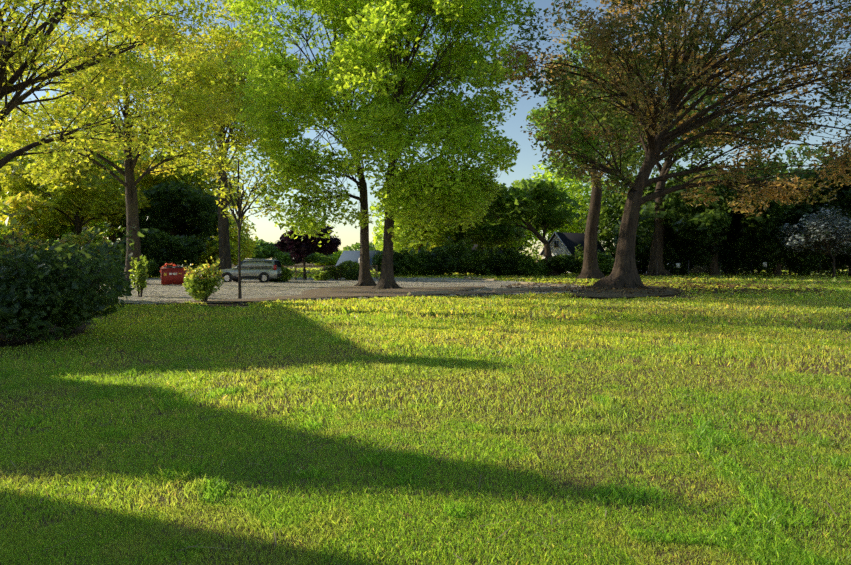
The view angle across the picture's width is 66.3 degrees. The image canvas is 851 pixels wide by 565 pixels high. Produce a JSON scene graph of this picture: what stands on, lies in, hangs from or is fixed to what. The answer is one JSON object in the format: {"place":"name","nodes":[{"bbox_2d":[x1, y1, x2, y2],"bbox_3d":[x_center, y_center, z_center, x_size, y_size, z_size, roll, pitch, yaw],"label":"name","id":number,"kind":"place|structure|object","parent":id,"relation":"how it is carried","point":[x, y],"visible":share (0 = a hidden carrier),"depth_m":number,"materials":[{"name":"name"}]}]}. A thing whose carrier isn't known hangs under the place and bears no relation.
{"place":"outdoors","nodes":[
{"label":"outdoors","id":0,"kind":"place"},
{"bbox_2d":[0,238,57,265],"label":"shrub","id":1,"kind":"object","parent":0,"point":[30,246],"depth_m":25.67,"materials":[{"name":"green plant"}]},
{"bbox_2d":[53,226,116,297],"bbox_3d":[-11.785,-0.514,22.410,2.719,2.913,2.457,0,2,2],"label":"tall shrub","id":2,"kind":"object","parent":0,"point":[71,238],"depth_m":22.22,"materials":[{"name":"green plant"}]},
{"bbox_2d":[65,220,122,242],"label":"tree","id":3,"kind":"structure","parent":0,"point":[102,224],"depth_m":91.07,"materials":[{"name":"green plant"}]},
{"bbox_2d":[0,0,230,168],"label":"tree","id":4,"kind":"object","parent":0,"point":[132,15],"depth_m":25.94,"materials":[{"name":"green plant"}]},
{"bbox_2d":[118,227,206,276],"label":"bush","id":5,"kind":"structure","parent":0,"point":[155,243],"depth_m":63.22,"materials":[{"name":"green plant"}]},
{"bbox_2d":[159,263,179,271],"bbox_3d":[-17.875,-0.653,45.801,1.458,1.614,1.662,0,2,2],"label":"trash bag","id":6,"kind":"object","parent":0,"point":[166,265],"depth_m":45.66,"materials":[{"name":"red plastic"}]},
{"bbox_2d":[211,209,258,264],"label":"tree","id":7,"kind":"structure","parent":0,"point":[247,243],"depth_m":105.56,"materials":[{"name":"green plant"}]},
{"bbox_2d":[247,239,280,258],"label":"tree","id":8,"kind":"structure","parent":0,"point":[267,250],"depth_m":200.59,"materials":[{"name":"green plant"}]},
{"bbox_2d":[0,261,850,564],"bbox_3d":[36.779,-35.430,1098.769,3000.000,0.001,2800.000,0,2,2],"label":"lawn ground","id":9,"kind":"structure","parent":0,"point":[514,433],"depth_m":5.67,"materials":[{"name":"green plant"}]},
{"bbox_2d":[0,36,7,45],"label":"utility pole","id":10,"kind":"object","parent":9,"relation":"on","point":[4,42],"visible":1,"depth_m":21.76,"materials":[{"name":"brown wood"}]},
{"bbox_2d":[0,214,35,251],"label":"tree","id":11,"kind":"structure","parent":9,"relation":"on","point":[8,230],"depth_m":65.81,"materials":[{"name":"green plant"}]},
{"bbox_2d":[0,200,62,268],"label":"shrub","id":12,"kind":"object","parent":9,"relation":"on","point":[18,239],"depth_m":19.11,"materials":[{"name":"green plant"}]},
{"bbox_2d":[6,210,51,257],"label":"big shrub shoots","id":13,"kind":"object","parent":12,"relation":"attached to","point":[21,229],"visible":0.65,"depth_m":19.09,"materials":[{"name":"green plant"}]},
{"bbox_2d":[0,122,89,231],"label":"tree","id":14,"kind":"object","parent":9,"relation":"on","point":[3,154],"depth_m":75.71,"materials":[{"name":"green plant"}]},
{"bbox_2d":[0,312,96,345],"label":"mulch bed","id":15,"kind":"object","parent":9,"relation":"on","point":[4,341],"visible":0.18,"depth_m":13.73,"materials":[{"name":"brown soil"}]},
{"bbox_2d":[5,223,99,242],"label":"tree","id":16,"kind":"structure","parent":9,"relation":"on","point":[67,230],"depth_m":69.09,"materials":[{"name":"green plant"}]},
{"bbox_2d":[46,238,82,245],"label":"tree","id":17,"kind":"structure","parent":9,"relation":"on","point":[55,241],"depth_m":60.40,"materials":[{"name":"green plant"}]},
{"bbox_2d":[53,312,92,332],"bbox_3d":[-8.085,0.707,14.747,1.358,0.995,1.688,0,2,2],"label":"bush","id":18,"kind":"object","parent":9,"relation":"on","point":[58,324],"depth_m":14.48,"materials":[{"name":"green plant"}]},
{"bbox_2d":[0,209,147,342],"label":"bush","id":19,"kind":"object","parent":9,"relation":"on","point":[33,295],"depth_m":12.42,"materials":[{"name":"green plant"}]},
{"bbox_2d":[8,215,136,300],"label":"big shrub shoots","id":20,"kind":"object","parent":19,"relation":"attached to","point":[78,258],"visible":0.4,"depth_m":12.79,"materials":[{"name":"green plant"}]},
{"bbox_2d":[0,129,155,242],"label":"tree","id":21,"kind":"object","parent":9,"relation":"on","point":[94,200],"depth_m":66.95,"materials":[{"name":"green plant"}]},
{"bbox_2d":[47,113,149,242],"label":"tree","id":22,"kind":"object","parent":9,"relation":"on","point":[111,167],"depth_m":82.90,"materials":[{"name":"green plant"}]},
{"bbox_2d":[0,0,243,284],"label":"tree","id":23,"kind":"object","parent":9,"relation":"on","point":[192,126],"depth_m":42.01,"materials":[{"name":"green plant"}]},
{"bbox_2d":[96,240,157,273],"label":"bush","id":24,"kind":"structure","parent":9,"relation":"on","point":[152,266],"depth_m":57.73,"materials":[{"name":"green plant"}]},
{"bbox_2d":[107,179,230,248],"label":"tree","id":25,"kind":"object","parent":9,"relation":"on","point":[186,203],"depth_m":71.21,"materials":[{"name":"green plant"}]},
{"bbox_2d":[109,126,248,233],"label":"tree","id":26,"kind":"object","parent":9,"relation":"on","point":[147,181],"depth_m":76.77,"materials":[{"name":"green plant"}]},
{"bbox_2d":[168,298,259,306],"bbox_3d":[-8.055,0.764,25.202,3.492,0.001,5.053,-1,2,-19],"label":"mulch bed","id":27,"kind":"object","parent":9,"relation":"on","point":[223,304],"visible":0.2,"depth_m":23.91,"materials":[{"name":"brown soil"}]},
{"bbox_2d":[191,235,243,272],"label":"bush","id":28,"kind":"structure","parent":9,"relation":"on","point":[212,252],"depth_m":77.38,"materials":[{"name":"green plant"}]},
{"bbox_2d":[146,0,313,274],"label":"tree","id":29,"kind":"object","parent":9,"relation":"on","point":[223,38],"depth_m":60.65,"materials":[{"name":"green plant"}]},
{"bbox_2d":[199,144,279,298],"bbox_3d":[-7.667,-2.377,27.143,3.001,6.788,4.091,-1,2,-35],"label":"sapling","id":30,"kind":"object","parent":9,"relation":"on","point":[231,181],"depth_m":27.32,"materials":[{"name":"green plant"}]},
{"bbox_2d":[271,251,332,265],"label":"bush","id":31,"kind":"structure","parent":9,"relation":"on","point":[284,259],"depth_m":205.99,"materials":[{"name":"green plant"}]},
{"bbox_2d":[273,225,340,279],"bbox_3d":[-9.838,-2.502,54.624,5.652,5.183,4.653,0,2,2],"label":"purple plum","id":32,"kind":"object","parent":9,"relation":"on","point":[298,248],"depth_m":53.70,"materials":[{"name":"purple plant"}]},
{"bbox_2d":[313,249,342,264],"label":"bush","id":33,"kind":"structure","parent":9,"relation":"on","point":[336,257],"depth_m":222.36,"materials":[{"name":"green plant"}]},
{"bbox_2d":[100,277,582,303],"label":"gravel lot","id":34,"kind":"structure","parent":9,"relation":"on","point":[155,291],"depth_m":38.55,"materials":[{"name":"grey gravel"}]},
{"bbox_2d":[128,255,147,296],"bbox_3d":[-12.751,-0.257,28.886,0.879,1.944,0.779,0,2,2],"label":"thin shrub","id":35,"kind":"object","parent":34,"relation":"on","point":[140,269],"depth_m":28.86,"materials":[{"name":"green plant"}]},
{"bbox_2d":[160,267,188,284],"bbox_3d":[-16.332,-0.417,42.533,1.652,1.215,1.206,0,2,2],"label":"dumpster","id":36,"kind":"object","parent":34,"relation":"on","point":[168,279],"visible":0.6,"depth_m":42.04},
{"bbox_2d":[162,266,187,267],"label":"dumpster lids","id":37,"kind":"object","parent":36,"relation":"attached to","point":[174,267],"visible":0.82,"depth_m":42.08,"materials":[{"name":"black plastic"}]},
{"bbox_2d":[219,259,281,278],"bbox_3d":[-13.103,-1.039,48.791,4.725,1.492,2.202,0,2,2],"label":"suv","id":38,"kind":"object","parent":34,"relation":"on","point":[271,272],"depth_m":47.86,"materials":[{"name":"white metal"}]},
{"bbox_2d":[224,275,266,280],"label":"wheel rims","id":39,"kind":"object","parent":38,"relation":"attached to","point":[264,278],"visible":0.52,"depth_m":47.73,"materials":[{"name":"silver metal"}]},
{"bbox_2d":[223,274,274,281],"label":"car tires","id":40,"kind":"object","parent":38,"relation":"attached to","point":[235,280],"visible":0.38,"depth_m":48.00,"materials":[{"name":"black rubber"}]},
{"bbox_2d":[222,272,281,282],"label":"suv trim","id":41,"kind":"structure","parent":38,"relation":"attached to","point":[231,277],"depth_m":47.84,"materials":[{"name":"black plastic"}]},
{"bbox_2d":[269,266,292,281],"bbox_3d":[-11.128,-0.599,49.602,2.427,1.637,2.154,0,2,2],"label":"lot bush","id":42,"kind":"object","parent":34,"relation":"on","point":[286,273],"depth_m":49.00,"materials":[{"name":"green plant"}]},
{"bbox_2d":[313,270,329,280],"bbox_3d":[-8.247,-0.452,51.875,1.478,1.120,1.496,0,2,2],"label":"lot bush","id":43,"kind":"object","parent":34,"relation":"on","point":[321,276],"visible":0.96,"depth_m":51.59,"materials":[{"name":"green plant"}]},
{"bbox_2d":[284,265,377,279],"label":"lot fence posts","id":44,"kind":"object","parent":34,"relation":"on","point":[323,266],"visible":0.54,"depth_m":53.79,"materials":[{"name":"brown wood"}]},
{"bbox_2d":[221,0,454,285],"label":"twin tree","id":45,"kind":"object","parent":34,"relation":"on","point":[319,84],"depth_m":38.30,"materials":[{"name":"green plant"}]},
{"bbox_2d":[321,260,359,279],"bbox_3d":[-7.083,-0.993,53.978,3.436,1.765,2.753,0,2,2],"label":"lot bush","id":46,"kind":"object","parent":34,"relation":"on","point":[346,265],"depth_m":53.78,"materials":[{"name":"green plant"}]},
{"bbox_2d":[342,269,358,279],"bbox_3d":[-5.926,-0.615,53.775,1.973,1.193,1.929,0,2,2],"label":"lot bush","id":47,"kind":"object","parent":34,"relation":"on","point":[350,274],"visible":0.83,"depth_m":53.22,"materials":[{"name":"green plant"}]},
{"bbox_2d":[302,286,406,296],"bbox_3d":[-3.591,0.396,34.614,5.260,0.001,13.001,0,2,2],"label":"earth patch","id":48,"kind":"object","parent":34,"relation":"on","point":[345,291],"visible":0.8,"depth_m":32.90,"materials":[{"name":"brown soil"}]},
{"bbox_2d":[191,287,585,302],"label":"path","id":49,"kind":"structure","parent":34,"relation":"on","point":[307,296],"depth_m":29.29,"materials":[{"name":"grey concrete"}]},
{"bbox_2d":[182,256,225,300],"bbox_3d":[-8.529,-0.095,25.181,1.623,1.892,2.194,-1,2,-23],"label":"shrub","id":50,"kind":"object","parent":49,"relation":"on","point":[196,280],"depth_m":24.62,"materials":[{"name":"green plant"}]},
{"bbox_2d":[325,0,535,288],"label":"twin tree","id":51,"kind":"object","parent":34,"relation":"on","point":[465,208],"depth_m":34.24,"materials":[{"name":"green plant"}]},
{"bbox_2d":[404,286,483,291],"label":"path","id":52,"kind":"structure","parent":34,"relation":"on","point":[413,289],"depth_m":36.52,"materials":[{"name":"grey concrete"}]},
{"bbox_2d":[408,276,569,294],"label":"earth patches","id":53,"kind":"object","parent":34,"relation":"on","point":[503,289],"visible":0.69,"depth_m":34.38,"materials":[{"name":"brown soil"}]},
{"bbox_2d":[126,292,568,303],"bbox_3d":[-13.181,0.164,43.453,51.288,0.001,38.000,0,2,2],"label":"soil bed","id":54,"kind":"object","parent":9,"relation":"on","point":[366,297],"visible":0.08,"depth_m":28.72,"materials":[{"name":"brown soil"}]},
{"bbox_2d":[335,251,382,266],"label":"roof","id":55,"kind":"structure","parent":9,"relation":"on","point":[353,256],"depth_m":117.21,"materials":[{"name":"grey"}]},
{"bbox_2d":[343,242,396,251],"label":"tree","id":56,"kind":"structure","parent":9,"relation":"on","point":[356,246],"depth_m":211.59,"materials":[{"name":"green plant"}]},
{"bbox_2d":[372,217,400,252],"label":"tree","id":57,"kind":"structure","parent":9,"relation":"on","point":[379,235],"depth_m":119.33,"materials":[{"name":"green plant"}]},
{"bbox_2d":[371,243,408,273],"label":"hedge","id":58,"kind":"object","parent":9,"relation":"on","point":[377,259],"visible":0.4,"depth_m":68.17,"materials":[{"name":"green plant"}]},
{"bbox_2d":[378,249,416,275],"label":"hedge","id":59,"kind":"object","parent":9,"relation":"on","point":[408,260],"visible":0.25,"depth_m":68.69,"materials":[{"name":"green plant"}]},
{"bbox_2d":[369,169,464,252],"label":"tree","id":60,"kind":"object","parent":9,"relation":"on","point":[442,232],"depth_m":81.28,"materials":[{"name":"green plant"}]},
{"bbox_2d":[405,242,444,275],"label":"hedge","id":61,"kind":"object","parent":9,"relation":"on","point":[426,269],"depth_m":69.24,"materials":[{"name":"green plant"}]},
{"bbox_2d":[408,220,446,256],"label":"tree","id":62,"kind":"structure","parent":9,"relation":"on","point":[432,242],"depth_m":101.25,"materials":[{"name":"green plant"}]},
{"bbox_2d":[417,238,467,274],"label":"hedge","id":63,"kind":"object","parent":9,"relation":"on","point":[451,266],"depth_m":68.52,"materials":[{"name":"green plant"}]},
{"bbox_2d":[446,236,483,275],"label":"hedge","id":64,"kind":"object","parent":9,"relation":"on","point":[463,251],"depth_m":69.78,"materials":[{"name":"green plant"}]},
{"bbox_2d":[456,244,499,275],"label":"hedge","id":65,"kind":"object","parent":9,"relation":"on","point":[478,266],"depth_m":68.92,"materials":[{"name":"green plant"}]},
{"bbox_2d":[436,214,525,249],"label":"tree","id":66,"kind":"object","parent":9,"relation":"on","point":[486,235],"depth_m":80.54,"materials":[{"name":"green plant"}]},
{"bbox_2d":[485,242,523,275],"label":"hedge","id":67,"kind":"object","parent":9,"relation":"on","point":[498,263],"visible":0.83,"depth_m":68.64,"materials":[{"name":"green plant"}]},
{"bbox_2d":[435,177,581,275],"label":"fork tree","id":68,"kind":"object","parent":9,"relation":"on","point":[520,200],"depth_m":66.30,"materials":[{"name":"green plant"}]},
{"bbox_2d":[495,247,535,275],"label":"hedge","id":69,"kind":"object","parent":9,"relation":"on","point":[525,259],"visible":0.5,"depth_m":68.68,"materials":[{"name":"green plant"}]},
{"bbox_2d":[491,221,541,257],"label":"tree","id":70,"kind":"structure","parent":9,"relation":"on","point":[529,237],"depth_m":96.71,"materials":[{"name":"green plant"}]},
{"bbox_2d":[522,253,564,275],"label":"hedge","id":71,"kind":"object","parent":9,"relation":"on","point":[540,267],"depth_m":68.33,"materials":[{"name":"green plant"}]},
{"bbox_2d":[543,235,575,272],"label":"white house walls","id":72,"kind":"structure","parent":9,"relation":"on","point":[561,249],"depth_m":84.97,"materials":[{"name":"white stone"}]},
{"bbox_2d":[539,232,570,254],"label":"roof trim","id":73,"kind":"structure","parent":72,"relation":"attached to","point":[556,240],"depth_m":84.77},
{"bbox_2d":[554,241,558,246],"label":"window","id":74,"kind":"structure","parent":72,"relation":"in","point":[556,243],"depth_m":85.02,"materials":[{"name":"black glass"}]},
{"bbox_2d":[540,232,604,254],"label":"house roof","id":75,"kind":"structure","parent":72,"relation":"on","point":[571,241],"depth_m":85.59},
{"bbox_2d":[547,252,582,274],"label":"hedge","id":76,"kind":"object","parent":9,"relation":"on","point":[564,264],"depth_m":68.16,"materials":[{"name":"green plant"}]},
{"bbox_2d":[571,244,610,273],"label":"hedge","id":77,"kind":"object","parent":9,"relation":"on","point":[579,257],"visible":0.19,"depth_m":68.31,"materials":[{"name":"green plant"}]},
{"bbox_2d":[576,249,614,275],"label":"hedge","id":78,"kind":"object","parent":9,"relation":"on","point":[609,265],"visible":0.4,"depth_m":67.81,"materials":[{"name":"green plant"}]},
{"bbox_2d":[525,22,668,279],"bbox_3d":[15.487,-10.946,58.126,12.425,21.826,14.451,0,2,2],"label":"oak","id":79,"kind":"object","parent":9,"relation":"on","point":[573,135],"depth_m":56.60,"materials":[{"name":"green plant"}]},
{"bbox_2d":[569,285,681,297],"bbox_3d":[10.926,0.411,34.307,5.180,0.001,14.886,1,2,28],"label":"mulch bed","id":80,"kind":"object","parent":9,"relation":"on","point":[602,293],"visible":0.56,"depth_m":30.98,"materials":[{"name":"brown wood"}]},
{"bbox_2d":[500,281,834,294],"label":"oak leaf litter","id":81,"kind":"object","parent":9,"relation":"on","point":[730,286],"visible":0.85,"depth_m":35.67,"materials":[{"name":"brown plant"}]},
{"bbox_2d":[489,0,850,288],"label":"oak","id":82,"kind":"object","parent":9,"relation":"on","point":[708,35],"depth_m":37.01,"materials":[{"name":"plant"}]},
{"bbox_2d":[640,263,707,273],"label":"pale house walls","id":83,"kind":"structure","parent":9,"relation":"on","point":[696,269],"depth_m":81.58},
{"bbox_2d":[600,35,781,275],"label":"oak","id":84,"kind":"object","parent":9,"relation":"on","point":[681,139],"depth_m":68.41,"materials":[{"name":"plant"}]},
{"bbox_2d":[643,155,787,275],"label":"tree","id":85,"kind":"object","parent":9,"relation":"on","point":[703,222],"depth_m":66.26,"materials":[{"name":"green plant"}]},
{"bbox_2d":[657,260,819,275],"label":"fence posts","id":86,"kind":"object","parent":9,"relation":"on","point":[751,268],"visible":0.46,"depth_m":65.72,"materials":[{"name":"grey metal"}]},
{"bbox_2d":[676,262,766,267],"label":"signs","id":87,"kind":"object","parent":86,"relation":"attached to","point":[678,264],"visible":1,"depth_m":65.75,"materials":[{"name":"grey"}]},
{"bbox_2d":[721,168,850,275],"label":"tree","id":88,"kind":"object","parent":9,"relation":"on","point":[765,223],"depth_m":64.91,"materials":[{"name":"green plant"}]},
{"bbox_2d":[776,204,850,277],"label":"dogwood","id":89,"kind":"object","parent":9,"relation":"on","point":[800,238],"depth_m":61.11,"materials":[{"name":"white plant"}]},
{"bbox_2d":[790,151,850,275],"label":"tree","id":90,"kind":"object","parent":9,"relation":"on","point":[845,189],"depth_m":64.72,"materials":[{"name":"green plant"}]},
{"bbox_2d":[819,211,850,272],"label":"bush","id":91,"kind":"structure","parent":9,"relation":"on","point":[841,260],"depth_m":72.54,"materials":[{"name":"green plant"}]},
{"bbox_2d":[0,0,850,259],"label":"sky","id":92,"kind":"structure","parent":0,"point":[348,234],"materials":[{"name":"blue"}]},
{"bbox_2d":[522,158,617,261],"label":"tree","id":93,"kind":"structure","parent":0,"point":[577,188],"depth_m":96.24,"materials":[{"name":"green plant"}]},
{"bbox_2d":[575,173,653,260],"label":"tree","id":94,"kind":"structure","parent":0,"point":[607,224],"depth_m":89.06,"materials":[{"name":"green plant"}]},
{"bbox_2d":[612,209,723,274],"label":"bush","id":95,"kind":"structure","parent":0,"point":[681,251],"depth_m":70.36,"materials":[{"name":"green plant"}]},
{"bbox_2d":[639,162,725,269],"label":"tree","id":96,"kind":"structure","parent":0,"point":[657,175],"depth_m":86.22,"materials":[{"name":"green plant"}]},
{"bbox_2d":[685,205,793,274],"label":"bush","id":97,"kind":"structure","parent":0,"point":[732,261],"depth_m":68.84,"materials":[{"name":"green plant"}]},
{"bbox_2d":[708,163,803,272],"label":"tree","id":98,"kind":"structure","parent":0,"point":[782,172],"depth_m":78.38,"materials":[{"name":"green plant"}]},
{"bbox_2d":[768,143,848,273],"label":"tree","id":99,"kind":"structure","parent":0,"point":[802,163],"depth_m":78.49,"materials":[{"name":"plant"}]},
{"bbox_2d":[781,216,850,274],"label":"bush","id":100,"kind":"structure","parent":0,"point":[797,265],"depth_m":69.16,"materials":[{"name":"green plant"}]}
]}

